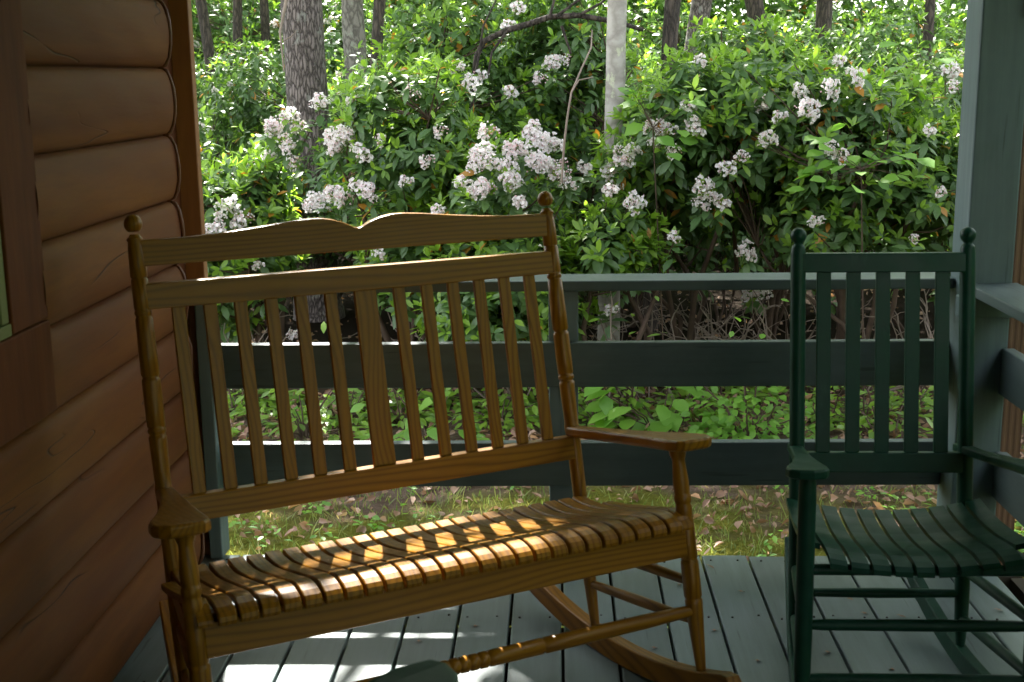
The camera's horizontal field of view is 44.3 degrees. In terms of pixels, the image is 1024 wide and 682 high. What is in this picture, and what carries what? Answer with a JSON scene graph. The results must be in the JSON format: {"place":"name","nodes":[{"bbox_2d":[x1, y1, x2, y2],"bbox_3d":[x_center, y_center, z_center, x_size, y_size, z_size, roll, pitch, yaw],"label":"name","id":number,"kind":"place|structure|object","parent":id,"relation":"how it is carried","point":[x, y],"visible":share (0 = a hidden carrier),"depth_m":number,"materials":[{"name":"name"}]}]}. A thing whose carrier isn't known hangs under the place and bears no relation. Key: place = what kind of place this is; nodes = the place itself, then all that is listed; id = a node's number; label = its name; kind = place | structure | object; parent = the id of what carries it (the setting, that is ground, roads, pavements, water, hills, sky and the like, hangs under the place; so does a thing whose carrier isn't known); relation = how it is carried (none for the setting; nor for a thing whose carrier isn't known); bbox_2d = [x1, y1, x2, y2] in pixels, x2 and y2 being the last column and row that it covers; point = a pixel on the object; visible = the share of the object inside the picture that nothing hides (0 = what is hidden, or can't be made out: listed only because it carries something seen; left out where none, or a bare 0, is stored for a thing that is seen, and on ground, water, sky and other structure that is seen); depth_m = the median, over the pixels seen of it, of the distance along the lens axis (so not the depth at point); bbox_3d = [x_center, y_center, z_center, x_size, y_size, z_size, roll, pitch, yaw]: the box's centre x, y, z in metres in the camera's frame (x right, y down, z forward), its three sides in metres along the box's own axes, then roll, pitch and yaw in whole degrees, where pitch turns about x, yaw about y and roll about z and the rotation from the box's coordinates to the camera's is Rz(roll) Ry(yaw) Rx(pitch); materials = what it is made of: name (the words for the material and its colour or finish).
{"place":"outdoors","nodes":[
{"label":"outdoors","id":0,"kind":"place"},
{"bbox_2d":[214,154,1023,627],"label":"ground","id":1,"kind":"structure","parent":0,"point":[350,328],"depth_m":5.52,"materials":[{"name":"green plant"}]},
{"bbox_2d":[0,0,209,681],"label":"log cabin","id":2,"kind":"object","parent":1,"relation":"on","point":[99,135],"visible":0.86,"depth_m":2.92,"materials":[{"name":"brown wood"}]},
{"bbox_2d":[0,234,11,340],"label":"window","id":3,"kind":"structure","parent":2,"relation":"in","point":[5,329],"depth_m":2.48,"materials":[{"name":"green paint"}]},
{"bbox_2d":[395,573,1023,681],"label":"deck joists","id":4,"kind":"object","parent":2,"relation":"attached to","point":[1014,586],"visible":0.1,"depth_m":3.74,"materials":[{"name":"wood"}]},
{"bbox_2d":[112,555,1023,681],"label":"porch deck","id":5,"kind":"structure","parent":4,"relation":"on","point":[749,635],"depth_m":3.32,"materials":[{"name":"grey paint"}]},
{"bbox_2d":[368,659,458,681],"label":"rocking chair","id":6,"kind":"object","parent":5,"relation":"on","point":[430,670],"visible":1,"depth_m":1.72,"materials":[{"name":"green paint"}]},
{"bbox_2d":[123,191,741,681],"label":"double rocking chair","id":7,"kind":"object","parent":5,"relation":"on","point":[539,551],"visible":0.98,"depth_m":2.90,"materials":[{"name":"brown wood"}]},
{"bbox_2d":[784,227,1023,681],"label":"rocking chair","id":8,"kind":"object","parent":5,"relation":"on","point":[966,533],"visible":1,"depth_m":3.06,"materials":[{"name":"green paint"}]},
{"bbox_2d":[937,0,1023,562],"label":"porch post","id":9,"kind":"object","parent":5,"relation":"on","point":[990,150],"visible":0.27,"depth_m":3.58,"materials":[{"name":"grey paint"}]},
{"bbox_2d":[194,272,954,557],"bbox_3d":[0.186,0.240,3.880,2.251,0.880,0.173,0,12,1],"label":"porch railing","id":10,"kind":"object","parent":9,"relation":"attached to","point":[660,363],"visible":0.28,"depth_m":3.82,"materials":[{"name":"grey paint"}]},
{"bbox_2d":[975,283,1023,526],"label":"porch railing","id":11,"kind":"object","parent":9,"relation":"attached to","point":[1007,485],"visible":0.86,"depth_m":3.55,"materials":[{"name":"grey paint"}]},
{"bbox_2d":[995,125,1023,564],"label":"downspout","id":12,"kind":"object","parent":2,"relation":"attached to","point":[1012,418],"visible":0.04,"depth_m":3.87,"materials":[{"name":"brown paint"}]},
{"bbox_2d":[197,103,221,169],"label":"mountain laurel","id":13,"kind":"object","parent":1,"relation":"on","point":[203,118],"visible":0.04,"depth_m":9.49,"materials":[{"name":"green plant"}]},
{"bbox_2d":[195,0,229,161],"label":"tree","id":14,"kind":"object","parent":1,"relation":"on","point":[205,29],"visible":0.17,"depth_m":14.67,"materials":[{"name":"brown plant"}]},
{"bbox_2d":[191,0,283,168],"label":"mountain laurel","id":15,"kind":"object","parent":1,"relation":"on","point":[225,24],"visible":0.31,"depth_m":18.75,"materials":[{"name":"green plant"}]},
{"bbox_2d":[232,0,243,141],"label":"tree","id":16,"kind":"object","parent":1,"relation":"on","point":[237,22],"visible":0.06,"depth_m":16.58,"materials":[{"name":"brown plant"}]},
{"bbox_2d":[194,30,282,154],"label":"mountain laurel","id":17,"kind":"object","parent":1,"relation":"on","point":[248,42],"visible":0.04,"depth_m":15.68,"materials":[{"name":"green plant"}]},
{"bbox_2d":[227,389,276,418],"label":"shrub","id":18,"kind":"object","parent":1,"relation":"on","point":[240,405],"visible":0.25,"depth_m":6.94,"materials":[{"name":"green plant"}]},
{"bbox_2d":[201,151,310,342],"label":"mountain laurel","id":19,"kind":"object","parent":1,"relation":"on","point":[221,209],"visible":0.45,"depth_m":7.01,"materials":[{"name":"green plant"}]},
{"bbox_2d":[260,0,270,81],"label":"tree","id":20,"kind":"object","parent":1,"relation":"on","point":[264,20],"visible":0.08,"depth_m":18.53,"materials":[{"name":"brown plant"}]},
{"bbox_2d":[227,388,304,406],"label":"shrub","id":21,"kind":"object","parent":1,"relation":"on","point":[291,397],"visible":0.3,"depth_m":7.11,"materials":[{"name":"green plant"}]},
{"bbox_2d":[196,41,335,183],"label":"mountain laurel","id":22,"kind":"object","parent":1,"relation":"on","point":[252,110],"visible":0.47,"depth_m":13.06,"materials":[{"name":"green plant"}]},
{"bbox_2d":[203,92,332,394],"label":"mountain laurel","id":23,"kind":"object","parent":1,"relation":"on","point":[286,145],"visible":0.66,"depth_m":7.17,"materials":[{"name":"green plant"}]},
{"bbox_2d":[191,0,368,91],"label":"mountain laurel","id":24,"kind":"object","parent":1,"relation":"on","point":[278,11],"visible":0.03,"depth_m":23.03,"materials":[{"name":"green plant"}]},
{"bbox_2d":[196,29,400,197],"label":"mountain laurel","id":25,"kind":"object","parent":1,"relation":"on","point":[332,50],"visible":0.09,"depth_m":14.36,"materials":[{"name":"green plant"}]},
{"bbox_2d":[229,322,368,440],"bbox_3d":[-1.086,0.206,6.520,0.824,0.658,0.686,6,14,29],"label":"shrub","id":26,"kind":"object","parent":1,"relation":"on","point":[304,430],"visible":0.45,"depth_m":6.53,"materials":[{"name":"green plant"}]},
{"bbox_2d":[220,69,396,295],"bbox_3d":[-1.346,-1.183,9.947,1.867,1.897,1.591,5,13,25],"label":"mountain laurel","id":27,"kind":"object","parent":1,"relation":"on","point":[334,94],"visible":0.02,"depth_m":9.70,"materials":[{"name":"green plant"}]},
{"bbox_2d":[270,137,352,303],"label":"mountain laurel","id":28,"kind":"object","parent":1,"relation":"on","point":[304,169],"visible":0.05,"depth_m":8.96,"materials":[{"name":"green plant"}]},
{"bbox_2d":[280,0,344,322],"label":"tree","id":29,"kind":"object","parent":1,"relation":"on","point":[305,67],"visible":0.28,"depth_m":9.04,"materials":[{"name":"grey plant"}]},
{"bbox_2d":[279,0,296,71],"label":"dead stem","id":30,"kind":"object","parent":29,"relation":"hanging from","point":[282,18],"visible":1,"depth_m":8.41,"materials":[{"name":"wood"}]},
{"bbox_2d":[292,388,397,433],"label":"shrub","id":31,"kind":"object","parent":1,"relation":"on","point":[359,419],"visible":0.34,"depth_m":6.76,"materials":[{"name":"green plant"}]},
{"bbox_2d":[256,0,441,85],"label":"mountain laurel","id":32,"kind":"object","parent":1,"relation":"on","point":[329,19],"visible":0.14,"depth_m":19.10,"materials":[{"name":"green plant"}]},
{"bbox_2d":[341,0,366,85],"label":"tree","id":33,"kind":"object","parent":1,"relation":"on","point":[353,25],"visible":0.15,"depth_m":13.58,"materials":[{"name":"grey plant"}]},
{"bbox_2d":[327,39,417,258],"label":"mountain laurel","id":34,"kind":"object","parent":1,"relation":"on","point":[338,78],"visible":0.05,"depth_m":11.33,"materials":[{"name":"green plant"}]},
{"bbox_2d":[369,0,385,75],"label":"tree","id":35,"kind":"object","parent":1,"relation":"on","point":[378,16],"visible":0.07,"depth_m":12.14,"materials":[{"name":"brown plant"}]},
{"bbox_2d":[327,388,432,409],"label":"shrub","id":36,"kind":"object","parent":1,"relation":"on","point":[393,398],"visible":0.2,"depth_m":7.06,"materials":[{"name":"green plant"}]},
{"bbox_2d":[327,4,449,90],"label":"mountain laurel","id":37,"kind":"object","parent":1,"relation":"on","point":[387,36],"visible":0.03,"depth_m":17.96,"materials":[{"name":"green plant"}]},
{"bbox_2d":[304,45,487,341],"bbox_3d":[-0.618,-0.650,7.271,1.111,2.070,1.293,0,12,2],"label":"mountain laurel","id":38,"kind":"object","parent":1,"relation":"on","point":[398,160],"visible":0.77,"depth_m":6.84,"materials":[{"name":"green plant"}]},
{"bbox_2d":[326,0,481,40],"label":"mountain laurel","id":39,"kind":"object","parent":1,"relation":"on","point":[392,5],"visible":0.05,"depth_m":23.15,"materials":[{"name":"green plant"}]},
{"bbox_2d":[358,388,451,428],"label":"shrub","id":40,"kind":"object","parent":1,"relation":"on","point":[423,417],"visible":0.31,"depth_m":6.74,"materials":[{"name":"green plant"}]},
{"bbox_2d":[350,388,489,440],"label":"oak seedling","id":41,"kind":"object","parent":1,"relation":"on","point":[431,431],"visible":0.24,"depth_m":6.21,"materials":[{"name":"green plant"}]},
{"bbox_2d":[286,99,554,326],"bbox_3d":[-0.651,-0.938,8.812,1.647,1.824,1.752,-12,17,-43],"label":"mountain laurel","id":42,"kind":"object","parent":1,"relation":"on","point":[311,181],"visible":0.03,"depth_m":8.64,"materials":[{"name":"green plant"}]},
{"bbox_2d":[315,0,564,341],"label":"mountain laurel","id":43,"kind":"object","parent":1,"relation":"on","point":[460,44],"visible":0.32,"depth_m":8.08,"materials":[{"name":"green plant"}]},
{"bbox_2d":[419,388,502,413],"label":"shrub","id":44,"kind":"object","parent":1,"relation":"on","point":[449,401],"visible":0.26,"depth_m":7.05,"materials":[{"name":"green plant"}]},
{"bbox_2d":[445,328,548,431],"bbox_3d":[-0.067,0.213,6.569,0.673,0.525,0.525,-6,13,-24],"label":"shrub","id":45,"kind":"object","parent":1,"relation":"on","point":[507,424],"visible":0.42,"depth_m":6.53,"materials":[{"name":"green plant"}]},
{"bbox_2d":[410,119,606,406],"bbox_3d":[-0.016,-0.383,6.918,1.100,1.665,1.304,0,12,2],"label":"mountain laurel","id":46,"kind":"object","parent":1,"relation":"on","point":[488,181],"visible":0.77,"depth_m":6.52,"materials":[{"name":"green plant"}]},
{"bbox_2d":[561,30,592,182],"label":"dead stem","id":47,"kind":"object","parent":46,"relation":"attached to","point":[566,123],"visible":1,"depth_m":6.23,"materials":[{"name":"wood"}]},
{"bbox_2d":[480,388,584,420],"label":"shrub","id":48,"kind":"object","parent":1,"relation":"on","point":[530,398],"visible":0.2,"depth_m":6.74,"materials":[{"name":"green plant"}]},
{"bbox_2d":[470,0,643,108],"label":"fallen tree","id":49,"kind":"object","parent":1,"relation":"on","point":[503,33],"visible":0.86,"depth_m":7.48,"materials":[{"name":"brown plant"}]},
{"bbox_2d":[486,28,656,210],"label":"mountain laurel","id":50,"kind":"object","parent":1,"relation":"on","point":[630,33],"depth_m":10.99,"materials":[{"name":"green plant"}]},
{"bbox_2d":[527,387,624,416],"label":"shrub","id":51,"kind":"object","parent":1,"relation":"on","point":[583,404],"visible":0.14,"depth_m":6.82,"materials":[{"name":"green plant"}]},
{"bbox_2d":[191,0,967,104],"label":"woods","id":52,"kind":"object","parent":1,"relation":"on","point":[782,6],"visible":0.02,"depth_m":22.63,"materials":[{"name":"green plant"}]},
{"bbox_2d":[229,386,931,627],"bbox_3d":[0.719,0.557,5.865,9.096,0.147,3.822,0,12,2],"label":"ground cover","id":53,"kind":"object","parent":1,"relation":"on","point":[376,517],"visible":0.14,"depth_m":5.21,"materials":[{"name":"green plant"}]},
{"bbox_2d":[475,0,688,331],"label":"mountain laurel","id":54,"kind":"object","parent":1,"relation":"on","point":[541,40],"visible":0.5,"depth_m":8.52,"materials":[{"name":"green plant"}]},
{"bbox_2d":[537,127,663,308],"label":"mountain laurel","id":55,"kind":"object","parent":1,"relation":"on","point":[571,233],"visible":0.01,"depth_m":9.22,"materials":[{"name":"green plant"}]},
{"bbox_2d":[578,387,632,426],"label":"holly seedling","id":56,"kind":"object","parent":1,"relation":"on","point":[613,390],"visible":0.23,"depth_m":6.46,"materials":[{"name":"green plant"}]},
{"bbox_2d":[556,34,660,123],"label":"mountain laurel","id":57,"kind":"object","parent":1,"relation":"on","point":[655,58],"visible":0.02,"depth_m":15.33,"materials":[{"name":"green plant"}]},
{"bbox_2d":[597,0,626,340],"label":"tree","id":58,"kind":"object","parent":1,"relation":"on","point":[616,46],"visible":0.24,"depth_m":7.28,"materials":[{"name":"grey plant"}]},
{"bbox_2d":[561,181,685,402],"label":"mountain laurel","id":59,"kind":"object","parent":1,"relation":"on","point":[621,240],"visible":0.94,"depth_m":6.61,"materials":[{"name":"green plant"}]},
{"bbox_2d":[227,289,1023,561],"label":"leaf litter","id":60,"kind":"object","parent":1,"relation":"on","point":[708,519],"visible":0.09,"depth_m":5.50,"materials":[{"name":"brown plant"}]},
{"bbox_2d":[595,53,659,124],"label":"mountain laurel","id":61,"kind":"object","parent":1,"relation":"on","point":[643,66],"visible":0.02,"depth_m":12.37,"materials":[{"name":"green plant"}]},
{"bbox_2d":[581,296,675,426],"bbox_3d":[0.608,0.103,6.538,0.544,0.723,0.405,0,12,2],"label":"shrub","id":62,"kind":"object","parent":1,"relation":"on","point":[641,400],"visible":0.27,"depth_m":6.54,"materials":[{"name":"green plant"}]},
{"bbox_2d":[524,67,791,327],"bbox_3d":[0.912,-0.994,8.950,2.255,1.942,1.786,-3,12,-9],"label":"mountain laurel","id":63,"kind":"object","parent":1,"relation":"on","point":[699,260],"visible":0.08,"depth_m":8.63,"materials":[{"name":"green plant"}]},
{"bbox_2d":[640,0,680,331],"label":"tree","id":64,"kind":"object","parent":1,"relation":"on","point":[671,16],"visible":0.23,"depth_m":8.58,"materials":[{"name":"grey plant"}]},
{"bbox_2d":[615,79,706,398],"bbox_3d":[0.769,-0.475,6.637,0.462,1.787,0.460,0,12,2],"label":"sapling","id":65,"kind":"object","parent":1,"relation":"on","point":[633,128],"visible":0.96,"depth_m":6.46,"materials":[{"name":"green plant"}]},
{"bbox_2d":[584,386,739,436],"bbox_3d":[0.741,0.285,6.374,0.788,0.590,0.608,0,12,2],"label":"oak seedling","id":66,"kind":"object","parent":1,"relation":"on","point":[669,421],"visible":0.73,"depth_m":6.30,"materials":[{"name":"green plant"}]},
{"bbox_2d":[602,0,731,66],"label":"mountain laurel","id":67,"kind":"object","parent":1,"relation":"on","point":[652,33],"visible":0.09,"depth_m":19.21,"materials":[{"name":"green plant"}]},
{"bbox_2d":[586,0,772,49],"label":"mountain laurel","id":68,"kind":"object","parent":1,"relation":"on","point":[712,13],"visible":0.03,"depth_m":23.66,"materials":[{"name":"green plant"}]},
{"bbox_2d":[588,43,797,398],"bbox_3d":[1.071,-0.612,7.292,1.298,2.159,1.565,0,12,2],"label":"mountain laurel","id":69,"kind":"object","parent":1,"relation":"on","point":[694,189],"visible":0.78,"depth_m":6.74,"materials":[{"name":"green plant"}]},
{"bbox_2d":[684,0,711,60],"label":"tree","id":70,"kind":"object","parent":1,"relation":"on","point":[699,9],"visible":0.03,"depth_m":13.91,"materials":[{"name":"grey plant"}]},
{"bbox_2d":[641,386,755,417],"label":"shrub","id":71,"kind":"object","parent":1,"relation":"on","point":[696,411],"visible":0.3,"depth_m":6.74,"materials":[{"name":"green plant"}]},
{"bbox_2d":[664,316,778,405],"bbox_3d":[1.177,0.120,7.069,0.645,0.488,0.484,0,12,2],"label":"shrub","id":72,"kind":"object","parent":1,"relation":"on","point":[760,395],"visible":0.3,"depth_m":7.08,"materials":[{"name":"green plant"}]},
{"bbox_2d":[669,220,796,326],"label":"mountain laurel","id":73,"kind":"object","parent":1,"relation":"on","point":[770,255],"visible":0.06,"depth_m":8.87,"materials":[{"name":"green plant"}]},
{"bbox_2d":[646,13,825,77],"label":"mountain laurel","id":74,"kind":"object","parent":1,"relation":"on","point":[768,24],"visible":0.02,"depth_m":14.30,"materials":[{"name":"green plant"}]},
{"bbox_2d":[677,298,815,438],"bbox_3d":[1.170,0.160,6.127,0.730,0.734,0.527,0,12,2],"label":"shrub","id":75,"kind":"object","parent":1,"relation":"on","point":[730,419],"visible":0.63,"depth_m":6.13,"materials":[{"name":"green plant"}]},
{"bbox_2d":[634,9,874,339],"bbox_3d":[1.566,-0.854,7.559,1.699,2.224,1.480,0,12,2],"label":"mountain laurel","id":76,"kind":"object","parent":1,"relation":"on","point":[773,316],"visible":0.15,"depth_m":7.41,"materials":[{"name":"green plant"}]},
{"bbox_2d":[744,0,772,61],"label":"tree","id":77,"kind":"object","parent":1,"relation":"on","point":[754,8],"visible":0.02,"depth_m":14.37,"materials":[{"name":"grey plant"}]},
{"bbox_2d":[716,223,859,316],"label":"mountain laurel","id":78,"kind":"object","parent":1,"relation":"on","point":[833,310],"visible":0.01,"depth_m":8.70,"materials":[{"name":"green plant"}]},
{"bbox_2d":[737,48,867,339],"bbox_3d":[1.574,-0.701,7.334,0.939,1.960,0.671,0,12,2],"label":"sapling","id":79,"kind":"object","parent":1,"relation":"on","point":[770,72],"visible":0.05,"depth_m":7.08,"materials":[{"name":"green plant"}]},
{"bbox_2d":[814,0,832,58],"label":"tree","id":80,"kind":"object","parent":1,"relation":"on","point":[824,9],"visible":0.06,"depth_m":14.36,"materials":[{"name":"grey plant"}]},
{"bbox_2d":[686,42,962,396],"bbox_3d":[1.788,-0.583,6.943,1.748,2.082,1.349,0,12,2],"label":"mountain laurel","id":81,"kind":"object","parent":1,"relation":"on","point":[808,106],"visible":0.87,"depth_m":6.62,"materials":[{"name":"green plant"}]},
{"bbox_2d":[761,386,891,431],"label":"shrub","id":82,"kind":"object","parent":1,"relation":"on","point":[810,420],"visible":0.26,"depth_m":6.52,"materials":[{"name":"green plant"}]},
{"bbox_2d":[730,0,924,46],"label":"mountain laurel","id":83,"kind":"object","parent":1,"relation":"on","point":[785,13],"visible":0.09,"depth_m":22.80,"materials":[{"name":"green plant"}]},
{"bbox_2d":[746,0,909,72],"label":"mountain laurel","id":84,"kind":"object","parent":1,"relation":"on","point":[835,18],"visible":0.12,"depth_m":17.68,"materials":[{"name":"green plant"}]},
{"bbox_2d":[785,123,934,415],"bbox_3d":[1.714,-0.290,6.297,0.691,1.581,0.577,0,12,2],"label":"sapling","id":85,"kind":"object","parent":1,"relation":"on","point":[827,165],"visible":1,"depth_m":6.22,"materials":[{"name":"green plant"}]},
{"bbox_2d":[812,390,924,429],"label":"shrub","id":86,"kind":"object","parent":1,"relation":"on","point":[890,411],"visible":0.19,"depth_m":6.58,"materials":[{"name":"green plant"}]},
{"bbox_2d":[805,336,933,438],"bbox_3d":[1.895,0.248,6.243,0.940,0.587,0.696,0,12,2],"label":"shrub","id":87,"kind":"object","parent":1,"relation":"on","point":[895,425],"visible":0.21,"depth_m":6.29,"materials":[{"name":"green plant"}]},
{"bbox_2d":[792,7,963,105],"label":"mountain laurel","id":88,"kind":"object","parent":1,"relation":"on","point":[871,37],"visible":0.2,"depth_m":12.62,"materials":[{"name":"green plant"}]},
{"bbox_2d":[794,33,962,91],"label":"mountain laurel","id":89,"kind":"object","parent":1,"relation":"on","point":[908,40],"visible":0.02,"depth_m":13.91,"materials":[{"name":"green plant"}]},
{"bbox_2d":[831,2,944,79],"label":"mountain laurel","id":90,"kind":"object","parent":1,"relation":"on","point":[881,27],"visible":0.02,"depth_m":17.73,"materials":[{"name":"green plant"}]},
{"bbox_2d":[869,385,932,410],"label":"shrub","id":91,"kind":"object","parent":1,"relation":"on","point":[895,402],"visible":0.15,"depth_m":6.88,"materials":[{"name":"green plant"}]},
{"bbox_2d":[841,47,964,338],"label":"mountain laurel","id":92,"kind":"object","parent":1,"relation":"on","point":[905,74],"visible":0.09,"depth_m":7.24,"materials":[{"name":"green plant"}]},
{"bbox_2d":[850,0,967,62],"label":"mountain laurel","id":93,"kind":"object","parent":1,"relation":"on","point":[963,4],"visible":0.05,"depth_m":23.23,"materials":[{"name":"green plant"}]},
{"bbox_2d":[876,0,966,64],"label":"mountain laurel","id":94,"kind":"object","parent":1,"relation":"on","point":[947,36],"visible":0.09,"depth_m":18.50,"materials":[{"name":"green plant"}]},
{"bbox_2d":[878,23,965,245],"bbox_3d":[2.408,-0.728,7.107,0.728,2.083,0.419,4,13,23],"label":"sapling","id":95,"kind":"object","parent":1,"relation":"on","point":[919,77],"visible":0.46,"depth_m":6.97,"materials":[{"name":"green plant"}]},
{"bbox_2d":[890,31,965,108],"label":"mountain laurel","id":96,"kind":"object","parent":1,"relation":"on","point":[960,50],"visible":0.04,"depth_m":11.92,"materials":[{"name":"green plant"}]},
{"bbox_2d":[922,0,935,82],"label":"tree","id":97,"kind":"object","parent":1,"relation":"on","point":[929,17],"visible":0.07,"depth_m":13.41,"materials":[{"name":"brown plant"}]},
{"bbox_2d":[900,4,966,64],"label":"mountain laurel","id":98,"kind":"object","parent":1,"relation":"on","point":[949,16],"visible":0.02,"depth_m":22.76,"materials":[{"name":"green plant"}]},
{"bbox_2d":[911,41,963,276],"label":"mountain laurel","id":99,"kind":"object","parent":1,"relation":"on","point":[926,64],"visible":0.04,"depth_m":10.37,"materials":[{"name":"green plant"}]},
{"bbox_2d":[932,19,965,66],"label":"mountain laurel","id":100,"kind":"object","parent":1,"relation":"on","point":[952,24],"depth_m":15.36,"materials":[{"name":"green plant"}]},
{"bbox_2d":[274,0,966,50],"label":"sky","id":101,"kind":"structure","parent":0,"point":[938,6],"materials":[{"name":"white"}]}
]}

